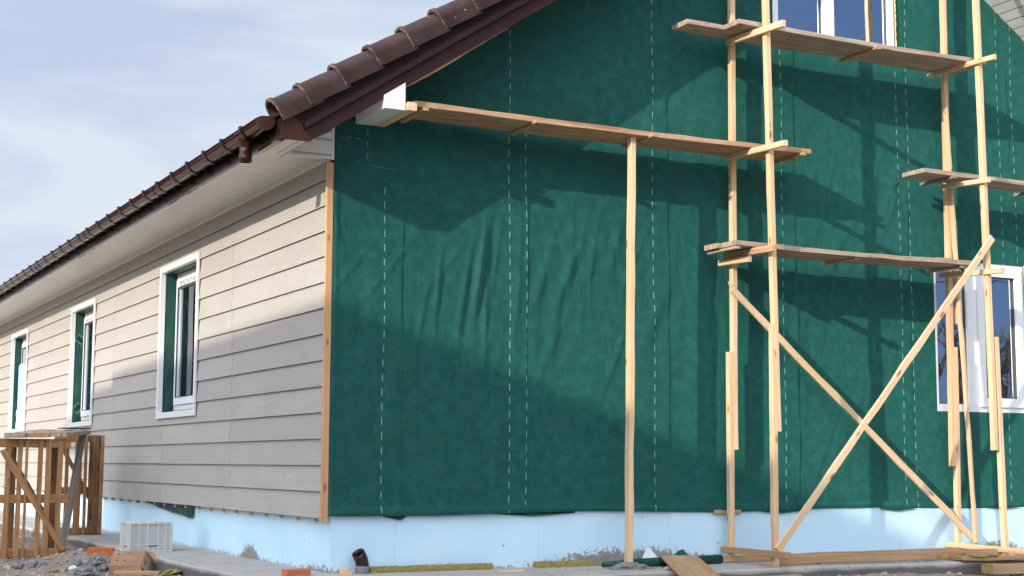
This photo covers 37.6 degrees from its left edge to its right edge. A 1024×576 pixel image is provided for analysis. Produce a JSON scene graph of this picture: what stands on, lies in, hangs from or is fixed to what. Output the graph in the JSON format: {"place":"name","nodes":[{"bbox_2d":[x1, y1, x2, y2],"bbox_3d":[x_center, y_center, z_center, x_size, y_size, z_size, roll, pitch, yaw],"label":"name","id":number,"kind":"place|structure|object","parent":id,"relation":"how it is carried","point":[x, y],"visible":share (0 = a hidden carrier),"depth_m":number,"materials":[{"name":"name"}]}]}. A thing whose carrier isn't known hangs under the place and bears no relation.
{"place":"outdoors","nodes":[
{"label":"outdoors","id":0,"kind":"place"},
{"bbox_2d":[58,428,90,428],"bbox_3d":[-4.796,1.543,16.504,0.360,0.010,0.340,4,-7,-27],"label":"felt scrap","id":1,"kind":"object","parent":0,"point":[74,428],"visible":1,"depth_m":16.36,"materials":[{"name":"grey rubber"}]},
{"bbox_2d":[0,0,453,284],"label":"sky","id":2,"kind":"structure","parent":0,"point":[101,100],"materials":[{"name":"blue"}]},
{"bbox_2d":[0,520,1023,575],"bbox_3d":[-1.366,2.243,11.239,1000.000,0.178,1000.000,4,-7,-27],"label":"ground","id":3,"kind":"structure","parent":0,"point":[52,564],"depth_m":13.74,"materials":[{"name":"stone"}]},
{"bbox_2d":[4,558,47,568],"bbox_3d":[-4.455,2.536,13.805,0.397,0.107,0.274,5,-8,-33],"label":"rubble lump","id":4,"kind":"object","parent":3,"relation":"on","point":[29,563],"visible":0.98,"depth_m":13.74,"materials":[{"name":"grey concrete"}]},
{"bbox_2d":[0,429,104,559],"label":"trestle","id":5,"kind":"object","parent":3,"relation":"on","point":[54,496],"visible":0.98,"depth_m":14.85,"materials":[{"name":"brown wood"}]},
{"bbox_2d":[68,565,99,575],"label":"rubble lump","id":6,"kind":"object","parent":3,"relation":"on","point":[88,570],"visible":0.97,"depth_m":12.81,"materials":[{"name":"grey concrete"}]},
{"bbox_2d":[65,552,109,571],"bbox_3d":[-3.744,2.473,13.387,0.404,0.228,0.438,-1,-7,14],"label":"rubble lump","id":7,"kind":"object","parent":3,"relation":"on","point":[98,562],"visible":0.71,"depth_m":13.29,"materials":[{"name":"grey concrete"}]},
{"bbox_2d":[87,547,114,555],"bbox_3d":[-3.941,2.529,14.401,0.247,0.088,0.124,3,-7,-9],"label":"brick","id":8,"kind":"object","parent":3,"relation":"on","point":[103,551],"visible":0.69,"depth_m":14.35,"materials":[{"name":"orange brick"}]},
{"bbox_2d":[108,550,156,571],"bbox_3d":[-3.330,2.394,13.168,0.454,0.170,0.395,1,-7,-6],"label":"cardboard box","id":9,"kind":"object","parent":3,"relation":"on","point":[139,560],"visible":0.98,"depth_m":13.15,"materials":[{"name":"brown cardboard"}]},
{"bbox_2d":[113,571,161,575],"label":"plank offcut","id":10,"kind":"object","parent":3,"relation":"on","point":[140,573],"visible":0.93,"depth_m":12.55,"materials":[{"name":"brown wood"}]},
{"bbox_2d":[160,568,181,575],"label":"wool scrap","id":11,"kind":"object","parent":3,"relation":"on","point":[173,572],"visible":0.86,"depth_m":12.35,"materials":[{"name":"yellow fabric"}]},
{"bbox_2d":[0,0,1023,572],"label":"house","id":12,"kind":"structure","parent":3,"relation":"on","point":[324,322],"depth_m":12.96,"materials":[{"name":"green fabric"}]},
{"bbox_2d":[8,328,28,431],"bbox_3d":[-7.752,1.500,23.920,0.230,1.600,1.500,4,-7,-27],"label":"window","id":13,"kind":"structure","parent":12,"relation":"in","point":[19,360],"depth_m":24.43,"materials":[{"name":"white plastic"}]},
{"bbox_2d":[67,298,96,427],"bbox_3d":[-5.502,1.002,19.573,0.230,1.600,1.500,4,-7,-27],"label":"window","id":14,"kind":"structure","parent":12,"relation":"in","point":[80,404],"depth_m":20.08,"materials":[{"name":"white plastic"}]},
{"bbox_2d":[155,252,200,418],"bbox_3d":[-3.316,0.519,15.350,0.230,1.600,1.500,4,-7,-27],"label":"window","id":15,"kind":"structure","parent":12,"relation":"in","point":[182,301],"depth_m":15.80,"materials":[{"name":"white plastic"}]},
{"bbox_2d":[772,0,896,46],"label":"window","id":16,"kind":"structure","parent":12,"relation":"in","point":[865,20],"depth_m":14.16,"materials":[{"name":"white"}]},
{"bbox_2d":[933,263,1023,412],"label":"window","id":17,"kind":"structure","parent":12,"relation":"in","point":[1007,287],"depth_m":14.51,"materials":[{"name":"white plastic"}]},
{"bbox_2d":[771,574,801,575],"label":"plank offcut","id":18,"kind":"object","parent":3,"relation":"on","point":[788,575],"visible":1,"depth_m":11.84,"materials":[{"name":"brown wood"}]},
{"bbox_2d":[981,563,1023,573],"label":"plank offcut","id":19,"kind":"object","parent":3,"relation":"on","point":[1012,568],"visible":1,"depth_m":12.64,"materials":[{"name":"brown wood"}]},
{"bbox_2d":[0,511,1023,575],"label":"concrete path","id":20,"kind":"structure","parent":0,"point":[189,561],"depth_m":12.41,"materials":[{"name":"grey concrete"}]},
{"bbox_2d":[120,520,172,551],"bbox_3d":[-3.428,2.323,14.090,0.422,0.277,0.336,4,-7,-27],"label":"plastic crate","id":21,"kind":"object","parent":20,"relation":"on","point":[153,536],"visible":0.96,"depth_m":13.97,"materials":[{"name":"grey plastic"}]},
{"bbox_2d":[281,568,310,575],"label":"brick","id":22,"kind":"object","parent":20,"relation":"on","point":[297,572],"visible":1,"depth_m":10.99,"materials":[{"name":"orange brick"}]},
{"bbox_2d":[339,568,351,574],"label":"wood block","id":23,"kind":"object","parent":20,"relation":"on","point":[345,571],"depth_m":11.18,"materials":[{"name":"brown wood"}]},
{"bbox_2d":[352,548,368,573],"bbox_3d":[-1.131,2.073,11.254,0.106,0.243,0.145,-3,-8,29],"label":"drain pipe","id":24,"kind":"object","parent":20,"relation":"on","point":[360,558],"visible":1,"depth_m":11.22,"materials":[{"name":"brown"}]},
{"bbox_2d":[369,563,492,572],"bbox_3d":[-0.619,2.154,11.549,1.026,0.063,0.071,4,-7,-27],"label":"mineral wool strip","id":25,"kind":"object","parent":20,"relation":"on","point":[427,567],"visible":0.97,"depth_m":11.52,"materials":[{"name":"yellow fabric"}]},
{"bbox_2d":[498,570,523,571],"bbox_3d":[-0.005,2.176,11.555,0.199,0.014,0.047,-2,-7,2],"label":"wood chip","id":26,"kind":"object","parent":20,"relation":"on","point":[510,570],"visible":1,"depth_m":11.53,"materials":[{"name":"brown wood"}]},
{"bbox_2d":[533,560,592,567],"bbox_3d":[0.414,2.219,12.070,0.522,0.062,0.071,4,-7,-27],"label":"mineral wool strip","id":27,"kind":"object","parent":20,"relation":"on","point":[562,563],"visible":0.96,"depth_m":12.04,"materials":[{"name":"yellow fabric"}]},
{"bbox_2d":[594,561,603,565],"bbox_3d":[0.746,2.244,12.247,0.176,0.040,0.079,4,-7,-27],"label":"wool scrap","id":28,"kind":"object","parent":20,"relation":"on","point":[599,563],"visible":0.45,"depth_m":12.21,"materials":[{"name":"yellow fabric"}]},
{"bbox_2d":[624,137,635,561],"bbox_3d":[0.956,0.497,12.143,0.056,3.496,0.070,5,-8,-27],"label":"prop post","id":29,"kind":"object","parent":20,"relation":"on","point":[630,345],"visible":0.97,"depth_m":12.12,"materials":[{"name":"brown wood"}]},
{"bbox_2d":[607,562,655,569],"bbox_3d":[0.955,2.203,11.911,0.428,0.072,0.237,1,-7,-10],"label":"mortar heap","id":30,"kind":"object","parent":20,"relation":"on","point":[628,566],"visible":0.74,"depth_m":11.84,"materials":[{"name":"grey concrete"}]},
{"bbox_2d":[643,546,656,557],"bbox_3d":[1.115,2.190,12.366,0.230,0.125,0.052,4,-7,-27],"label":"paper scrap","id":31,"kind":"object","parent":20,"relation":"on","point":[648,552],"visible":0.62,"depth_m":12.38,"materials":[{"name":"white paper"}]},
{"bbox_2d":[601,549,722,566],"bbox_3d":[1.228,2.200,12.242,1.205,0.133,0.081,4,-8,-32],"label":"membrane roll","id":32,"kind":"object","parent":20,"relation":"on","point":[706,559],"visible":0.62,"depth_m":12.19,"materials":[{"name":"green fabric"}]},
{"bbox_2d":[660,555,719,575],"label":"plywood offcut","id":33,"kind":"object","parent":32,"relation":"on","point":[686,565],"visible":1,"depth_m":11.69,"materials":[{"name":"brown wood"}]},
{"bbox_2d":[713,0,1023,567],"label":"scaffold","id":34,"kind":"object","parent":20,"relation":"on","point":[775,555],"visible":0.97,"depth_m":13.21,"materials":[{"name":"brown wood"}]},
{"bbox_2d":[376,101,810,164],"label":"scaffold platform","id":35,"kind":"structure","parent":34,"relation":"on","point":[512,124],"depth_m":12.15,"materials":[{"name":"brown wood"}]},
{"bbox_2d":[672,19,985,77],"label":"scaffold platform","id":36,"kind":"structure","parent":34,"relation":"on","point":[843,49],"depth_m":13.44,"materials":[{"name":"brown wood"}]},
{"bbox_2d":[704,240,979,272],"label":"scaffold platform","id":37,"kind":"structure","parent":34,"relation":"on","point":[831,257],"depth_m":13.24,"materials":[{"name":"brown wood"}]},
{"bbox_2d":[902,168,1023,196],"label":"scaffold platform","id":38,"kind":"structure","parent":34,"relation":"on","point":[931,176],"depth_m":13.97,"materials":[{"name":"brown wood"}]},
{"bbox_2d":[949,555,1023,560],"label":"plank offcut","id":39,"kind":"object","parent":20,"relation":"on","point":[999,557],"visible":0.91,"depth_m":13.00,"materials":[{"name":"brown wood"}]},
{"bbox_2d":[969,553,999,556],"bbox_3d":[4.093,2.309,13.017,0.326,0.032,0.125,2,-7,-16],"label":"wool scrap","id":40,"kind":"object","parent":39,"relation":"on","point":[982,554],"visible":1,"depth_m":12.97,"materials":[{"name":"yellow fabric"}]}
]}

